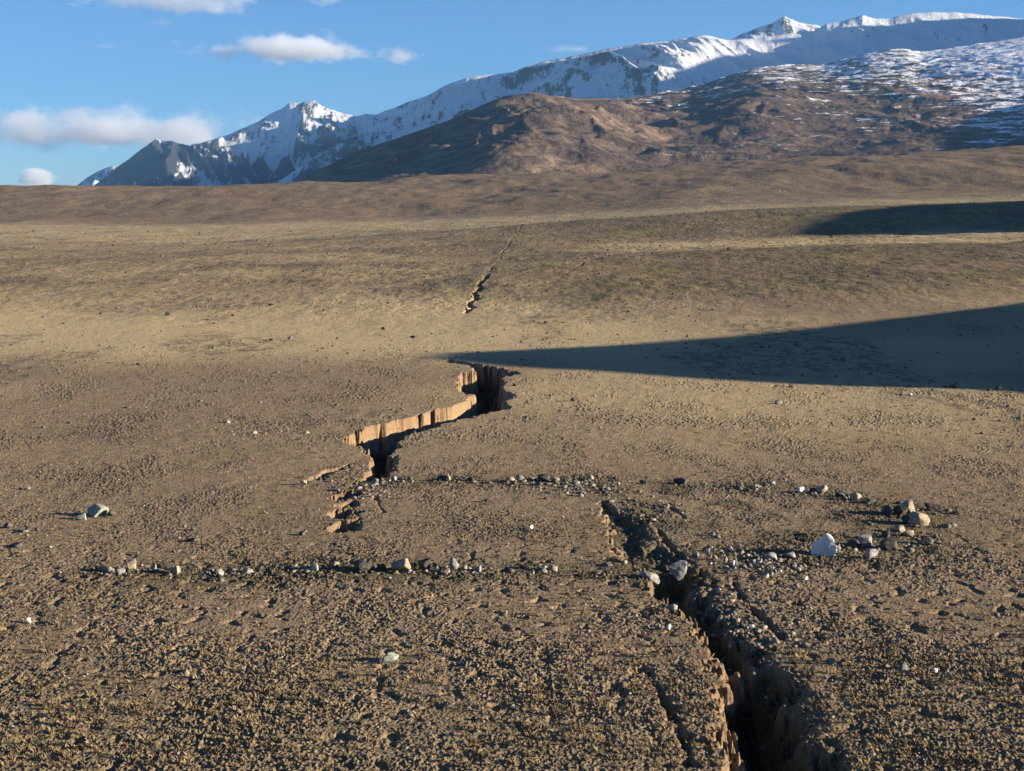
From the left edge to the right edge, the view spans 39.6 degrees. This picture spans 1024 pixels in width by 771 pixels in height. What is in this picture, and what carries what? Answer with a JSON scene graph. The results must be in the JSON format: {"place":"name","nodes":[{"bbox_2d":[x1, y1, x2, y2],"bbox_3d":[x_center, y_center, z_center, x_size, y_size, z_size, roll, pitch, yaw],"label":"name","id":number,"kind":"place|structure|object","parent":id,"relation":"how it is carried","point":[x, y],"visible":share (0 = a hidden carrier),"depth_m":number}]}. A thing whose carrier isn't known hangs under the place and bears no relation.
{"place":"outdoors","nodes":[
{"label":"outdoors","id":0,"kind":"place"},
{"bbox_2d":[77,166,116,185],"bbox_3d":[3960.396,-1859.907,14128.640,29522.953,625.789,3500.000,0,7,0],"label":"mountain","id":1,"kind":"structure","parent":0,"point":[95,178],"depth_m":13785.45},
{"bbox_2d":[94,96,426,185],"bbox_3d":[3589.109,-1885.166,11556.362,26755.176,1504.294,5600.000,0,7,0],"label":"mountain","id":2,"kind":"structure","parent":0,"point":[281,143],"depth_m":10931.52},
{"bbox_2d":[0,145,1023,770],"bbox_3d":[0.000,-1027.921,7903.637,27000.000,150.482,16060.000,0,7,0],"label":"ground","id":3,"kind":"structure","parent":0,"point":[882,307],"depth_m":89.33},
{"bbox_2d":[3,522,12,527],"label":"stone","id":4,"kind":"object","parent":3,"relation":"on","point":[8,524],"visible":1,"depth_m":67.83},
{"bbox_2d":[8,542,22,547],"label":"stone","id":5,"kind":"object","parent":3,"relation":"on","point":[17,545],"visible":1,"depth_m":63.78},
{"bbox_2d":[76,513,86,519],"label":"stone","id":6,"kind":"object","parent":3,"relation":"on","point":[81,516],"visible":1,"depth_m":69.73},
{"bbox_2d":[87,503,108,516],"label":"stone","id":7,"kind":"object","parent":3,"relation":"on","point":[96,510],"visible":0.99,"depth_m":70.48},
{"bbox_2d":[98,564,114,571],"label":"stone","id":8,"kind":"object","parent":3,"relation":"on","point":[102,567],"visible":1,"depth_m":59.64},
{"bbox_2d":[106,509,117,516],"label":"stone","id":9,"kind":"object","parent":3,"relation":"on","point":[112,512],"visible":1,"depth_m":70.42},
{"bbox_2d":[116,567,125,574],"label":"stone","id":10,"kind":"object","parent":3,"relation":"on","point":[121,570],"visible":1,"depth_m":59.27},
{"bbox_2d":[127,558,135,570],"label":"stone","id":11,"kind":"object","parent":3,"relation":"on","point":[131,564],"visible":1,"depth_m":59.80},
{"bbox_2d":[169,565,180,574],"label":"stone","id":12,"kind":"object","parent":3,"relation":"on","point":[175,570],"visible":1,"depth_m":59.28},
{"bbox_2d":[187,538,199,541],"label":"stone","id":13,"kind":"object","parent":3,"relation":"on","point":[192,539],"visible":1,"depth_m":65.08},
{"bbox_2d":[217,569,223,574],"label":"stone","id":14,"kind":"object","parent":3,"relation":"on","point":[220,571],"visible":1,"depth_m":59.10},
{"bbox_2d":[242,568,252,573],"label":"stone","id":15,"kind":"object","parent":3,"relation":"on","point":[248,570],"visible":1,"depth_m":59.44},
{"bbox_2d":[274,571,282,576],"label":"stone","id":16,"kind":"object","parent":3,"relation":"on","point":[280,573],"visible":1,"depth_m":58.88},
{"bbox_2d":[310,563,318,571],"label":"stone","id":17,"kind":"object","parent":3,"relation":"on","point":[314,566],"visible":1,"depth_m":59.66},
{"bbox_2d":[331,561,339,566],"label":"stone","id":18,"kind":"object","parent":3,"relation":"on","point":[335,563],"visible":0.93,"depth_m":60.37},
{"bbox_2d":[353,560,374,571],"bbox_3d":[-6.208,7.612,59.822,0.935,0.575,0.808,0,7,0],"label":"stone","id":19,"kind":"object","parent":3,"relation":"on","point":[361,565],"visible":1,"depth_m":59.51},
{"bbox_2d":[376,563,385,570],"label":"stone","id":20,"kind":"object","parent":3,"relation":"on","point":[382,566],"visible":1,"depth_m":59.68},
{"bbox_2d":[380,652,398,663],"bbox_3d":[-4.117,9.149,47.715,0.650,0.396,0.521,0,7,0],"label":"stone","id":21,"kind":"object","parent":3,"relation":"on","point":[390,657],"visible":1,"depth_m":47.55},
{"bbox_2d":[391,558,410,571],"bbox_3d":[-4.662,7.581,59.640,0.674,0.728,0.853,-3,8,-24],"label":"stone","id":22,"kind":"object","parent":3,"relation":"on","point":[403,564],"visible":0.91,"depth_m":59.43},
{"bbox_2d":[410,562,416,569],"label":"stone","id":23,"kind":"object","parent":3,"relation":"on","point":[413,565],"visible":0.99,"depth_m":59.74},
{"bbox_2d":[418,558,430,569],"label":"stone","id":24,"kind":"object","parent":3,"relation":"on","point":[425,563],"visible":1,"depth_m":59.74},
{"bbox_2d":[436,475,446,480],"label":"stone","id":25,"kind":"object","parent":3,"relation":"on","point":[441,478],"visible":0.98,"depth_m":79.08},
{"bbox_2d":[442,568,449,573],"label":"stone","id":26,"kind":"object","parent":3,"relation":"on","point":[446,570],"visible":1,"depth_m":59.10},
{"bbox_2d":[450,558,458,569],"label":"stone","id":27,"kind":"object","parent":3,"relation":"on","point":[454,564],"visible":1,"depth_m":59.58},
{"bbox_2d":[473,565,481,572],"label":"stone","id":28,"kind":"object","parent":3,"relation":"on","point":[478,568],"visible":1,"depth_m":59.42},
{"bbox_2d":[505,476,514,480],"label":"stone","id":29,"kind":"object","parent":3,"relation":"on","point":[510,478],"visible":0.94,"depth_m":78.77},
{"bbox_2d":[0,201,1023,770],"bbox_3d":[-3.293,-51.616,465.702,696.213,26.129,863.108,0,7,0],"label":"gravel","id":30,"kind":"structure","parent":3,"relation":"on","point":[674,607],"depth_m":63.04},
{"bbox_2d":[516,475,523,480],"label":"stone","id":31,"kind":"object","parent":3,"relation":"on","point":[519,477],"visible":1,"depth_m":78.96},
{"bbox_2d":[519,564,530,568],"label":"stone","id":32,"kind":"object","parent":3,"relation":"on","point":[523,566],"visible":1,"depth_m":59.96},
{"bbox_2d":[537,474,548,480],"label":"stone","id":33,"kind":"object","parent":3,"relation":"on","point":[543,477],"visible":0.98,"depth_m":79.02},
{"bbox_2d":[563,476,570,481],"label":"stone","id":34,"kind":"object","parent":3,"relation":"on","point":[567,478],"visible":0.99,"depth_m":78.64},
{"bbox_2d":[640,570,659,585],"bbox_3d":[5.625,7.943,58.615,0.845,0.648,0.490,4,8,31],"label":"stone","id":35,"kind":"object","parent":3,"relation":"on","point":[654,577],"visible":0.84,"depth_m":58.51},
{"bbox_2d":[667,560,686,580],"bbox_3d":[6.898,7.729,59.475,0.825,0.804,0.703,0,7,0],"label":"stone","id":36,"kind":"object","parent":3,"relation":"on","point":[678,569],"visible":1,"depth_m":59.27},
{"bbox_2d":[673,477,688,483],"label":"stone","id":37,"kind":"object","parent":3,"relation":"on","point":[681,480],"visible":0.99,"depth_m":78.23},
{"bbox_2d":[735,481,743,487],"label":"stone","id":38,"kind":"object","parent":3,"relation":"on","point":[739,483],"visible":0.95,"depth_m":77.35},
{"bbox_2d":[766,552,776,561],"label":"stone","id":39,"kind":"object","parent":3,"relation":"on","point":[771,556],"visible":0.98,"depth_m":61.28},
{"bbox_2d":[781,551,795,557],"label":"stone","id":40,"kind":"object","parent":3,"relation":"on","point":[791,554],"visible":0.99,"depth_m":61.57},
{"bbox_2d":[796,487,803,491],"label":"stone","id":41,"kind":"object","parent":3,"relation":"on","point":[800,489],"visible":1,"depth_m":75.98},
{"bbox_2d":[816,485,827,493],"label":"stone","id":42,"kind":"object","parent":3,"relation":"on","point":[822,489],"visible":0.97,"depth_m":75.79},
{"bbox_2d":[811,533,836,556],"bbox_3d":[13.630,7.027,62.298,0.916,1.139,0.902,-2,7,-14],"label":"stone","id":43,"kind":"object","parent":3,"relation":"on","point":[825,545],"visible":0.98,"depth_m":62.15},
{"bbox_2d":[830,657,836,663],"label":"stone","id":44,"kind":"object","parent":3,"relation":"on","point":[833,660],"visible":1,"depth_m":47.27},
{"bbox_2d":[835,492,844,496],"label":"stone","id":45,"kind":"object","parent":3,"relation":"on","point":[839,494],"visible":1,"depth_m":74.85},
{"bbox_2d":[847,539,858,547],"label":"stone","id":46,"kind":"object","parent":3,"relation":"on","point":[853,542],"visible":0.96,"depth_m":63.93},
{"bbox_2d":[850,493,860,500],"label":"stone","id":47,"kind":"object","parent":3,"relation":"on","point":[854,496],"visible":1,"depth_m":73.98},
{"bbox_2d":[857,534,871,545],"bbox_3d":[15.874,7.034,64.211,0.698,0.635,0.582,0,7,0],"label":"stone","id":48,"kind":"object","parent":3,"relation":"on","point":[865,539],"visible":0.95,"depth_m":63.98},
{"bbox_2d":[866,498,875,502],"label":"stone","id":49,"kind":"object","parent":3,"relation":"on","point":[871,500],"visible":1,"depth_m":73.28},
{"bbox_2d":[865,549,877,559],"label":"stone","id":50,"kind":"object","parent":3,"relation":"on","point":[870,554],"visible":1,"depth_m":61.51},
{"bbox_2d":[882,530,889,537],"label":"stone","id":51,"kind":"object","parent":3,"relation":"on","point":[885,533],"visible":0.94,"depth_m":65.45},
{"bbox_2d":[880,504,893,515],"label":"stone","id":52,"kind":"object","parent":3,"relation":"on","point":[887,510],"visible":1,"depth_m":70.39},
{"bbox_2d":[879,538,896,549],"bbox_3d":[16.790,7.099,63.402,0.747,0.520,0.740,-3,8,-25],"label":"stone","id":53,"kind":"object","parent":3,"relation":"on","point":[888,544],"visible":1,"depth_m":63.24},
{"bbox_2d":[893,525,904,531],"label":"stone","id":54,"kind":"object","parent":3,"relation":"on","point":[900,528],"visible":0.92,"depth_m":66.75},
{"bbox_2d":[893,505,907,514],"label":"stone","id":55,"kind":"object","parent":3,"relation":"on","point":[899,510],"visible":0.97,"depth_m":70.36},
{"bbox_2d":[898,661,908,670],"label":"stone","id":56,"kind":"object","parent":3,"relation":"on","point":[902,666],"visible":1,"depth_m":46.65},
{"bbox_2d":[901,515,908,523],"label":"stone","id":57,"kind":"object","parent":3,"relation":"on","point":[904,518],"visible":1,"depth_m":68.48},
{"bbox_2d":[901,530,913,536],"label":"stone","id":58,"kind":"object","parent":3,"relation":"on","point":[909,533],"visible":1,"depth_m":65.83},
{"bbox_2d":[901,499,914,512],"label":"stone","id":59,"kind":"object","parent":3,"relation":"on","point":[908,504],"visible":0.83,"depth_m":70.49},
{"bbox_2d":[908,511,929,525],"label":"stone","id":60,"kind":"object","parent":3,"relation":"on","point":[919,518],"visible":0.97,"depth_m":68.25},
{"bbox_2d":[918,537,933,544],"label":"stone","id":61,"kind":"object","parent":3,"relation":"on","point":[926,541],"visible":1,"depth_m":64.13},
{"bbox_2d":[924,503,941,511],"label":"stone","id":62,"kind":"object","parent":3,"relation":"on","point":[933,507],"visible":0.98,"depth_m":71.56},
{"bbox_2d":[949,384,960,387],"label":"stone","id":63,"kind":"object","parent":3,"relation":"on","point":[953,385],"visible":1,"depth_m":120.62},
{"bbox_2d":[0,0,1023,185],"label":"sky","id":64,"kind":"structure","parent":0,"point":[86,85]},
{"bbox_2d":[277,12,1023,182],"bbox_3d":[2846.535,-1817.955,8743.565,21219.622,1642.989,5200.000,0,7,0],"label":"mountain","id":65,"kind":"structure","parent":0,"point":[638,70],"depth_m":8167.50},
{"bbox_2d":[300,37,1023,181],"bbox_3d":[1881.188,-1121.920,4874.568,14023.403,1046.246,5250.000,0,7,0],"label":"hills","id":66,"kind":"structure","parent":0,"point":[892,102],"depth_m":3275.97},
{"bbox_2d":[731,16,819,39],"bbox_3d":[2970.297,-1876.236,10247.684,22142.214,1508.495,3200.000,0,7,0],"label":"mountain","id":67,"kind":"structure","parent":0,"point":[783,25],"depth_m":10028.44}
]}

